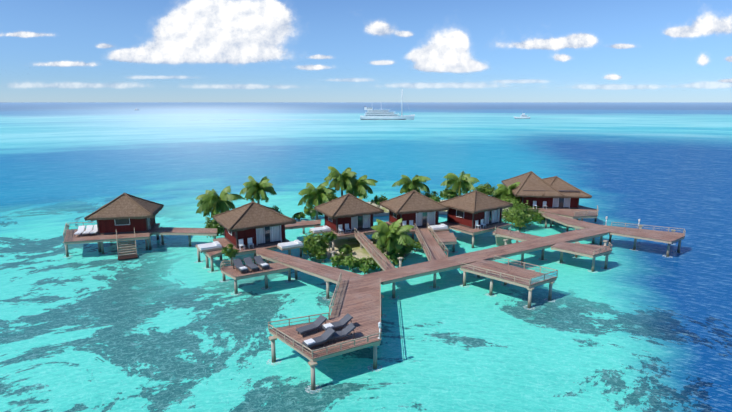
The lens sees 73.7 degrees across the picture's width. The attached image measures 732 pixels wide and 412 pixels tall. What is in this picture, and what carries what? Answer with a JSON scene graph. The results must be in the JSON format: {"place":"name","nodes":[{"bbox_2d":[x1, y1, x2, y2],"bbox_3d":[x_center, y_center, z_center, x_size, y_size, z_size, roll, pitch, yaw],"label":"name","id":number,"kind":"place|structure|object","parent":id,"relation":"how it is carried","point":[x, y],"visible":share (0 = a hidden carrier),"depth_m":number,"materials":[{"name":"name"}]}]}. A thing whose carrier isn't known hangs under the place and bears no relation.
{"place":"outdoors","nodes":[
{"label":"outdoors","id":0,"kind":"place"},
{"bbox_2d":[0,32,129,73],"bbox_3d":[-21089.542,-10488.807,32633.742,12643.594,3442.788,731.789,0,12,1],"label":"cloud","id":1,"kind":"structure","parent":0,"point":[33,34],"depth_m":32632.35,"materials":[{"name":"white"}]},
{"bbox_2d":[58,0,338,81],"bbox_3d":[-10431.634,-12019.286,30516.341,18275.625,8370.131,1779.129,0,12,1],"label":"cloud","id":2,"kind":"structure","parent":0,"point":[226,31],"depth_m":30502.99,"materials":[{"name":"white"}]},
{"bbox_2d":[302,206,322,219],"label":"shrub","id":3,"kind":"object","parent":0,"point":[310,211],"visible":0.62,"depth_m":69.09,"materials":[{"name":"green plant"}]},
{"bbox_2d":[293,55,349,77],"bbox_3d":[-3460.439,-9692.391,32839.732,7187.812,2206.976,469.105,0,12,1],"label":"cloud","id":4,"kind":"structure","parent":0,"point":[313,67],"depth_m":32838.31,"materials":[{"name":"white"}]},
{"bbox_2d":[0,102,731,411],"bbox_3d":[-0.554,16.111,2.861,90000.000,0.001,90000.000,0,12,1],"label":"sea","id":5,"kind":"structure","parent":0,"point":[171,325],"depth_m":46.56,"materials":[{"name":"teal liquid"}]},
{"bbox_2d":[63,222,149,257],"bbox_3d":[-30.274,3.566,57.047,9.023,3.610,12.678,-7,14,-29],"label":"villa deck","id":6,"kind":"object","parent":5,"relation":"on","point":[69,236],"visible":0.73,"depth_m":53.40,"materials":[{"name":"brown wood"}]},
{"bbox_2d":[74,225,97,235],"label":"lounge chairs","id":7,"kind":"object","parent":6,"relation":"on","point":[88,229],"visible":0.9,"depth_m":54.31,"materials":[{"name":"grey fabric"}]},
{"bbox_2d":[84,193,163,252],"bbox_3d":[-27.544,1.941,56.362,7.098,7.075,5.765,-2,12,-11],"label":"villa","id":8,"kind":"object","parent":5,"relation":"on","point":[125,213],"visible":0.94,"depth_m":54.51,"materials":[{"name":"brown wood"}]},
{"bbox_2d":[116,229,137,259],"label":"stairs","id":9,"kind":"structure","parent":5,"relation":"on","point":[133,254],"depth_m":52.79,"materials":[{"name":"brown wood"}]},
{"bbox_2d":[150,227,216,246],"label":"walkway","id":10,"kind":"structure","parent":5,"relation":"on","point":[162,231],"depth_m":55.94,"materials":[{"name":"brown wood"}]},
{"bbox_2d":[195,244,224,272],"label":"wooden deck","id":11,"kind":"structure","parent":5,"relation":"on","point":[211,255],"depth_m":48.11,"materials":[{"name":"brown wood"}]},
{"bbox_2d":[197,241,221,252],"bbox_3d":[-15.576,4.040,48.617,2.100,0.590,1.600,-7,14,-30],"label":"daybed","id":12,"kind":"object","parent":11,"relation":"on","point":[212,246],"visible":0.94,"depth_m":48.25,"materials":[{"name":"grey fabric"}]},
{"bbox_2d":[212,201,295,265],"bbox_3d":[-11.945,2.966,51.851,7.368,6.946,6.766,-7,14,-30],"label":"villa","id":13,"kind":"object","parent":5,"relation":"on","point":[249,227],"visible":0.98,"depth_m":50.16,"materials":[{"name":"brown wood"}]},
{"bbox_2d":[220,257,293,294],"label":"lounge deck","id":14,"kind":"structure","parent":5,"relation":"on","point":[231,272],"depth_m":42.85,"materials":[{"name":"brown wood"}]},
{"bbox_2d":[221,243,238,265],"bbox_3d":[-12.076,4.532,43.505,1.506,2.366,1.059,3,12,12],"label":"tree","id":15,"kind":"object","parent":14,"relation":"on","point":[230,252],"visible":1,"depth_m":43.19,"materials":[{"name":"green plant"}]},
{"bbox_2d":[233,255,269,272],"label":"lounge chairs","id":16,"kind":"object","parent":14,"relation":"on","point":[250,264],"visible":0.98,"depth_m":42.93,"materials":[{"name":"grey fabric"}]},
{"bbox_2d":[239,176,276,203],"bbox_3d":[-14.350,-0.618,65.559,4.591,6.665,4.646,-6,13,-27],"label":"palm","id":17,"kind":"object","parent":5,"relation":"on","point":[255,190],"visible":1,"depth_m":64.80,"materials":[{"name":"green plant"}]},
{"bbox_2d":[292,212,305,220],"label":"shrub","id":18,"kind":"object","parent":5,"relation":"on","point":[298,215],"visible":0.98,"depth_m":68.64,"materials":[{"name":"green plant"}]},
{"bbox_2d":[285,220,320,233],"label":"walkway","id":19,"kind":"structure","parent":5,"relation":"on","point":[303,224],"depth_m":58.59,"materials":[{"name":"brown wood"}]},
{"bbox_2d":[256,241,360,298],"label":"walkway","id":20,"kind":"structure","parent":5,"relation":"on","point":[326,273],"depth_m":43.61,"materials":[{"name":"brown wood"}]},
{"bbox_2d":[277,240,303,250],"bbox_3d":[-7.627,3.931,49.126,2.300,0.590,1.400,-7,14,-30],"label":"daybed","id":21,"kind":"object","parent":20,"relation":"on","point":[294,244],"visible":1,"depth_m":48.74,"materials":[{"name":"grey fabric"}]},
{"bbox_2d":[298,181,336,219],"bbox_3d":[-6.450,-0.172,64.740,4.968,6.134,6.144,0,12,1],"label":"palm","id":22,"kind":"object","parent":5,"relation":"on","point":[313,196],"visible":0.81,"depth_m":63.63,"materials":[{"name":"green plant"}]},
{"bbox_2d":[316,249,326,262],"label":"hedge shrub","id":23,"kind":"object","parent":5,"relation":"on","point":[321,255],"visible":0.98,"depth_m":50.63,"materials":[{"name":"green plant"}]},
{"bbox_2d":[266,272,383,393],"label":"sun deck","id":24,"kind":"structure","parent":5,"relation":"on","point":[358,299],"depth_m":31.77,"materials":[{"name":"brown wood"}]},
{"bbox_2d":[296,313,355,350],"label":"lounge chairs","id":25,"kind":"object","parent":24,"relation":"on","point":[329,333],"depth_m":30.43,"materials":[{"name":"grey fabric"}]},
{"bbox_2d":[378,322,381,338],"bbox_3d":[0.850,7.689,30.219,0.259,1.100,0.259,5,13,23],"label":"lamp post","id":26,"kind":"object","parent":24,"relation":"on","point":[379,325],"depth_m":30.10,"materials":[{"name":"white metal"}]},
{"bbox_2d":[323,231,337,257],"bbox_3d":[-3.753,4.166,51.794,1.608,3.250,1.161,0,12,1],"label":"tree","id":27,"kind":"object","parent":5,"relation":"on","point":[329,237],"visible":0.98,"depth_m":51.30,"materials":[{"name":"green plant"}]},
{"bbox_2d":[330,252,346,268],"bbox_3d":[-2.636,5.547,48.954,2.150,1.756,1.858,5,13,23],"label":"hedge","id":28,"kind":"object","parent":5,"relation":"on","point":[337,260],"visible":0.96,"depth_m":48.56,"materials":[{"name":"green plant"}]},
{"bbox_2d":[314,193,383,250],"bbox_3d":[-2.095,1.904,57.082,6.815,6.849,5.795,-6,13,-26],"label":"villa","id":29,"kind":"object","parent":5,"relation":"on","point":[345,215],"visible":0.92,"depth_m":55.56,"materials":[{"name":"brown wood"}]},
{"bbox_2d":[309,226,330,233],"bbox_3d":[-5.145,2.694,54.947,2.100,0.590,1.400,-6,13,-26],"label":"daybed","id":30,"kind":"object","parent":29,"relation":"on","point":[324,229],"visible":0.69,"depth_m":54.56,"materials":[{"name":"grey fabric"}]},
{"bbox_2d":[342,253,359,271],"bbox_3d":[-1.311,5.561,48.190,2.152,2.065,2.296,0,12,1],"label":"hedge","id":31,"kind":"object","parent":5,"relation":"on","point":[351,261],"visible":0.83,"depth_m":47.53,"materials":[{"name":"green plant"}]},
{"bbox_2d":[356,256,375,273],"bbox_3d":[0.178,5.686,47.571,2.156,2.074,2.218,-5,13,-21],"label":"hedge","id":32,"kind":"object","parent":5,"relation":"on","point":[365,265],"visible":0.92,"depth_m":47.24,"materials":[{"name":"green plant"}]},
{"bbox_2d":[326,234,413,261],"bbox_3d":[0.240,4.707,56.527,15.687,0.994,19.804,0,12,1],"label":"islet","id":33,"kind":"object","parent":5,"relation":"on","point":[354,244],"visible":0.1,"depth_m":54.96,"materials":[{"name":"beige sand"}]},
{"bbox_2d":[300,231,332,258],"bbox_3d":[-5.391,4.158,52.012,3.650,3.203,3.518,0,12,1],"label":"shrub","id":34,"kind":"object","parent":33,"relation":"on","point":[314,246],"visible":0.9,"depth_m":51.17,"materials":[{"name":"green plant"}]},
{"bbox_2d":[338,244,352,255],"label":"shrub","id":35,"kind":"object","parent":33,"relation":"on","point":[345,249],"visible":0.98,"depth_m":52.20,"materials":[{"name":"green plant"}]},
{"bbox_2d":[371,218,413,258],"bbox_3d":[2.677,3.670,49.551,4.379,4.947,4.604,0,12,1],"label":"palm","id":36,"kind":"object","parent":33,"relation":"on","point":[391,237],"visible":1,"depth_m":48.87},
{"bbox_2d":[411,239,421,251],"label":"shrub","id":37,"kind":"object","parent":33,"relation":"on","point":[417,245],"visible":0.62,"depth_m":54.16,"materials":[{"name":"green plant"}]},
{"bbox_2d":[354,228,395,270],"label":"villa walkway","id":38,"kind":"structure","parent":5,"relation":"on","point":[383,262],"depth_m":47.74,"materials":[{"name":"brown wood"}]},
{"bbox_2d":[368,194,387,207],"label":"shrub","id":39,"kind":"object","parent":5,"relation":"on","point":[376,200],"visible":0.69,"depth_m":68.36,"materials":[{"name":"green plant"}]},
{"bbox_2d":[371,255,392,270],"bbox_3d":[1.542,5.689,48.060,2.386,1.867,1.681,4,13,17],"label":"hedge","id":40,"kind":"object","parent":5,"relation":"on","point":[377,265],"visible":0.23,"depth_m":47.78,"materials":[{"name":"green plant"}]},
{"bbox_2d":[360,89,414,119],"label":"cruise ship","id":41,"kind":"object","parent":5,"relation":"on","point":[372,114],"depth_m":461.61,"materials":[{"name":"metal"}]},
{"bbox_2d":[385,249,405,264],"bbox_3d":[2.815,5.181,49.896,2.289,2.079,2.122,10,16,39],"label":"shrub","id":42,"kind":"object","parent":5,"relation":"on","point":[393,255],"visible":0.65,"depth_m":49.38,"materials":[{"name":"green plant"}]},
{"bbox_2d":[399,239,412,256],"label":"hedge","id":43,"kind":"object","parent":5,"relation":"on","point":[405,249],"visible":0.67,"depth_m":52.33,"materials":[{"name":"green plant"}]},
{"bbox_2d":[392,175,430,193],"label":"palm","id":44,"kind":"object","parent":5,"relation":"on","point":[407,183],"visible":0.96,"depth_m":68.75,"materials":[{"name":"green plant"}]},
{"bbox_2d":[422,191,442,201],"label":"shrub","id":45,"kind":"object","parent":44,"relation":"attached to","point":[434,196],"visible":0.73,"depth_m":69.32,"materials":[{"name":"green plant"}]},
{"bbox_2d":[380,190,448,238],"bbox_3d":[5.621,1.525,58.681,7.045,6.924,5.813,-4,13,-19],"label":"villa","id":46,"kind":"object","parent":5,"relation":"on","point":[418,209],"visible":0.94,"depth_m":57.21,"materials":[{"name":"brown wood"}]},
{"bbox_2d":[323,200,508,218],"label":"walkway","id":47,"kind":"structure","parent":5,"relation":"on","point":[386,212],"depth_m":73.06,"materials":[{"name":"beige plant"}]},
{"bbox_2d":[325,192,337,199],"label":"tree","id":48,"kind":"object","parent":47,"relation":"on","point":[334,196],"visible":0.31,"depth_m":68.48,"materials":[{"name":"green plant"}]},
{"bbox_2d":[324,166,358,195],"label":"palm","id":49,"kind":"object","parent":47,"relation":"on","point":[337,182],"visible":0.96,"depth_m":66.80,"materials":[{"name":"green plant"}]},
{"bbox_2d":[342,175,377,198],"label":"palm","id":50,"kind":"object","parent":47,"relation":"on","point":[360,189],"visible":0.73,"depth_m":66.63,"materials":[{"name":"green plant"}]},
{"bbox_2d":[414,223,447,260],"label":"wooden walkway","id":51,"kind":"structure","parent":5,"relation":"on","point":[432,248],"depth_m":50.01,"materials":[{"name":"brown wood"}]},
{"bbox_2d":[430,229,449,235],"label":"wooden deck","id":52,"kind":"structure","parent":5,"relation":"on","point":[438,232],"depth_m":55.45,"materials":[{"name":"brown wood"}]},
{"bbox_2d":[428,224,448,231],"bbox_3d":[8.284,2.480,55.955,2.000,0.590,1.300,-4,13,-19],"label":"daybed","id":53,"kind":"object","parent":52,"relation":"on","point":[441,227],"visible":0.88,"depth_m":55.60,"materials":[{"name":"grey fabric"}]},
{"bbox_2d":[434,233,457,252],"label":"wooden deck","id":54,"kind":"structure","parent":5,"relation":"on","point":[447,238],"depth_m":53.00,"materials":[{"name":"brown wood"}]},
{"bbox_2d":[440,171,479,195],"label":"palm","id":55,"kind":"object","parent":5,"relation":"on","point":[464,181],"visible":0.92,"depth_m":67.94,"materials":[{"name":"green plant"}]},
{"bbox_2d":[438,186,457,198],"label":"bush","id":56,"kind":"object","parent":55,"relation":"attached to","point":[447,193],"visible":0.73,"depth_m":69.49,"materials":[{"name":"green plant"}]},
{"bbox_2d":[438,190,512,247],"bbox_3d":[13.212,1.446,59.479,7.312,6.748,6.328,-9,15,-35],"label":"villa","id":57,"kind":"object","parent":5,"relation":"on","point":[474,213],"visible":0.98,"depth_m":57.89,"materials":[{"name":"brown wood"}]},
{"bbox_2d":[363,225,611,299],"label":"walkway","id":58,"kind":"structure","parent":5,"relation":"on","point":[400,273],"depth_m":47.06,"materials":[{"name":"brown wood"}]},
{"bbox_2d":[490,182,519,199],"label":"palm","id":59,"kind":"object","parent":5,"relation":"on","point":[503,190],"visible":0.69,"depth_m":70.35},
{"bbox_2d":[474,182,496,194],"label":"tree","id":60,"kind":"object","parent":59,"relation":"attached to","point":[486,189],"visible":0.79,"depth_m":70.95,"materials":[{"name":"green plant"}]},
{"bbox_2d":[460,255,557,309],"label":"sun deck","id":61,"kind":"structure","parent":5,"relation":"on","point":[529,280],"depth_m":41.87,"materials":[{"name":"brown wood"}]},
{"bbox_2d":[493,228,540,242],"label":"villa walkway","id":62,"kind":"structure","parent":5,"relation":"on","point":[517,236],"depth_m":54.12,"materials":[{"name":"brown wood"}]},
{"bbox_2d":[495,226,511,245],"bbox_3d":[15.790,3.847,56.064,1.711,3.869,3.293,5,13,21],"label":"ladder","id":63,"kind":"object","parent":62,"relation":"attached to","point":[499,240],"visible":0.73,"depth_m":55.41,"materials":[{"name":"brown wood"}]},
{"bbox_2d":[501,200,541,228],"bbox_3d":[20.543,1.100,64.450,5.413,4.042,5.326,-5,13,-24],"label":"shrub","id":64,"kind":"object","parent":5,"relation":"on","point":[518,216],"visible":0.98,"depth_m":63.44,"materials":[{"name":"green plant"}]},
{"bbox_2d":[514,113,529,118],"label":"boat","id":65,"kind":"object","parent":5,"relation":"on","point":[523,116],"depth_m":496.40,"materials":[{"name":"metal"}]},
{"bbox_2d":[535,213,547,223],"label":"shrub","id":66,"kind":"object","parent":5,"relation":"on","point":[542,218],"visible":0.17,"depth_m":66.73,"materials":[{"name":"green plant"}]},
{"bbox_2d":[501,171,591,219],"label":"villa","id":67,"kind":"object","parent":5,"relation":"on","point":[534,189],"visible":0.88,"depth_m":67.71,"materials":[{"name":"brown wood"}]},
{"bbox_2d":[538,205,598,228],"bbox_3d":[27.676,1.610,66.703,7.364,3.422,8.296,7,14,28],"label":"villa deck","id":68,"kind":"object","parent":5,"relation":"on","point":[583,212],"visible":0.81,"depth_m":64.97,"materials":[{"name":"brown wood"}]},
{"bbox_2d":[542,213,598,231],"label":"walkway to villa","id":69,"kind":"object","parent":5,"relation":"on","point":[571,222],"visible":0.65,"depth_m":60.27,"materials":[{"name":"brown wood"}]},
{"bbox_2d":[550,240,611,272],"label":"sun deck","id":70,"kind":"structure","parent":5,"relation":"on","point":[586,250],"depth_m":48.85,"materials":[{"name":"brown wood"}]},
{"bbox_2d":[602,222,685,257],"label":"pier","id":71,"kind":"structure","parent":5,"relation":"on","point":[664,236],"depth_m":54.62,"materials":[{"name":"brown wood"}]},
{"bbox_2d":[0,0,731,101],"label":"sky","id":72,"kind":"structure","parent":0,"point":[335,29],"materials":[{"name":"blue"}]},
{"bbox_2d":[365,21,423,72],"bbox_3d":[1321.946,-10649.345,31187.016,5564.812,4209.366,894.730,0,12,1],"label":"cloud","id":73,"kind":"structure","parent":0,"point":[378,28],"depth_m":31189.94,"materials":[{"name":"white"}]},
{"bbox_2d":[378,29,524,87],"bbox_3d":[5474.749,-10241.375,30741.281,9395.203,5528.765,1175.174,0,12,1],"label":"cloud","id":74,"kind":"structure","parent":0,"point":[445,51],"depth_m":30745.69,"materials":[{"name":"white"}]},
{"bbox_2d":[490,193,504,198],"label":"shrub","id":75,"kind":"object","parent":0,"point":[497,196],"visible":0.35,"depth_m":71.41,"materials":[{"name":"green plant"}]},
{"bbox_2d":[502,196,520,208],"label":"shrub","id":76,"kind":"object","parent":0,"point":[511,200],"visible":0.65,"depth_m":67.71,"materials":[{"name":"green plant"}]},
{"bbox_2d":[442,33,658,87],"bbox_3d":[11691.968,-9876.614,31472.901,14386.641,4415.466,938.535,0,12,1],"label":"cloud","id":77,"kind":"structure","parent":0,"point":[580,40],"depth_m":31460.72,"materials":[{"name":"white"}]},
{"bbox_2d":[646,12,731,89],"bbox_3d":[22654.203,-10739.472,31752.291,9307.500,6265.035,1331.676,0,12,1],"label":"cloud","id":78,"kind":"structure","parent":0,"point":[707,23],"depth_m":31758.46,"materials":[{"name":"white"}]},
{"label":"islet","id":79,"kind":"structure","parent":0,"visible":0},
{"bbox_2d":[205,212,223,238],"bbox_3d":[-18.307,2.513,58.519,2.853,3.694,2.722,0,12,1],"label":"tall shrub","id":80,"kind":"object","parent":79,"relation":"on","point":[212,223],"visible":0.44,"depth_m":58.09,"materials":[{"name":"green plant"}]},
{"bbox_2d":[196,186,243,235],"bbox_3d":[-18.517,0.639,60.744,5.022,6.223,5.184,6,13,27],"label":"palm","id":81,"kind":"object","parent":79,"relation":"on","point":[211,201],"visible":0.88,"depth_m":60.00,"materials":[{"name":"green plant"}]},
{"bbox_2d":[270,205,283,214],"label":"shrub","id":82,"kind":"object","parent":79,"relation":"on","point":[275,208],"visible":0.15,"depth_m":66.25,"materials":[{"name":"green plant"}]}
]}

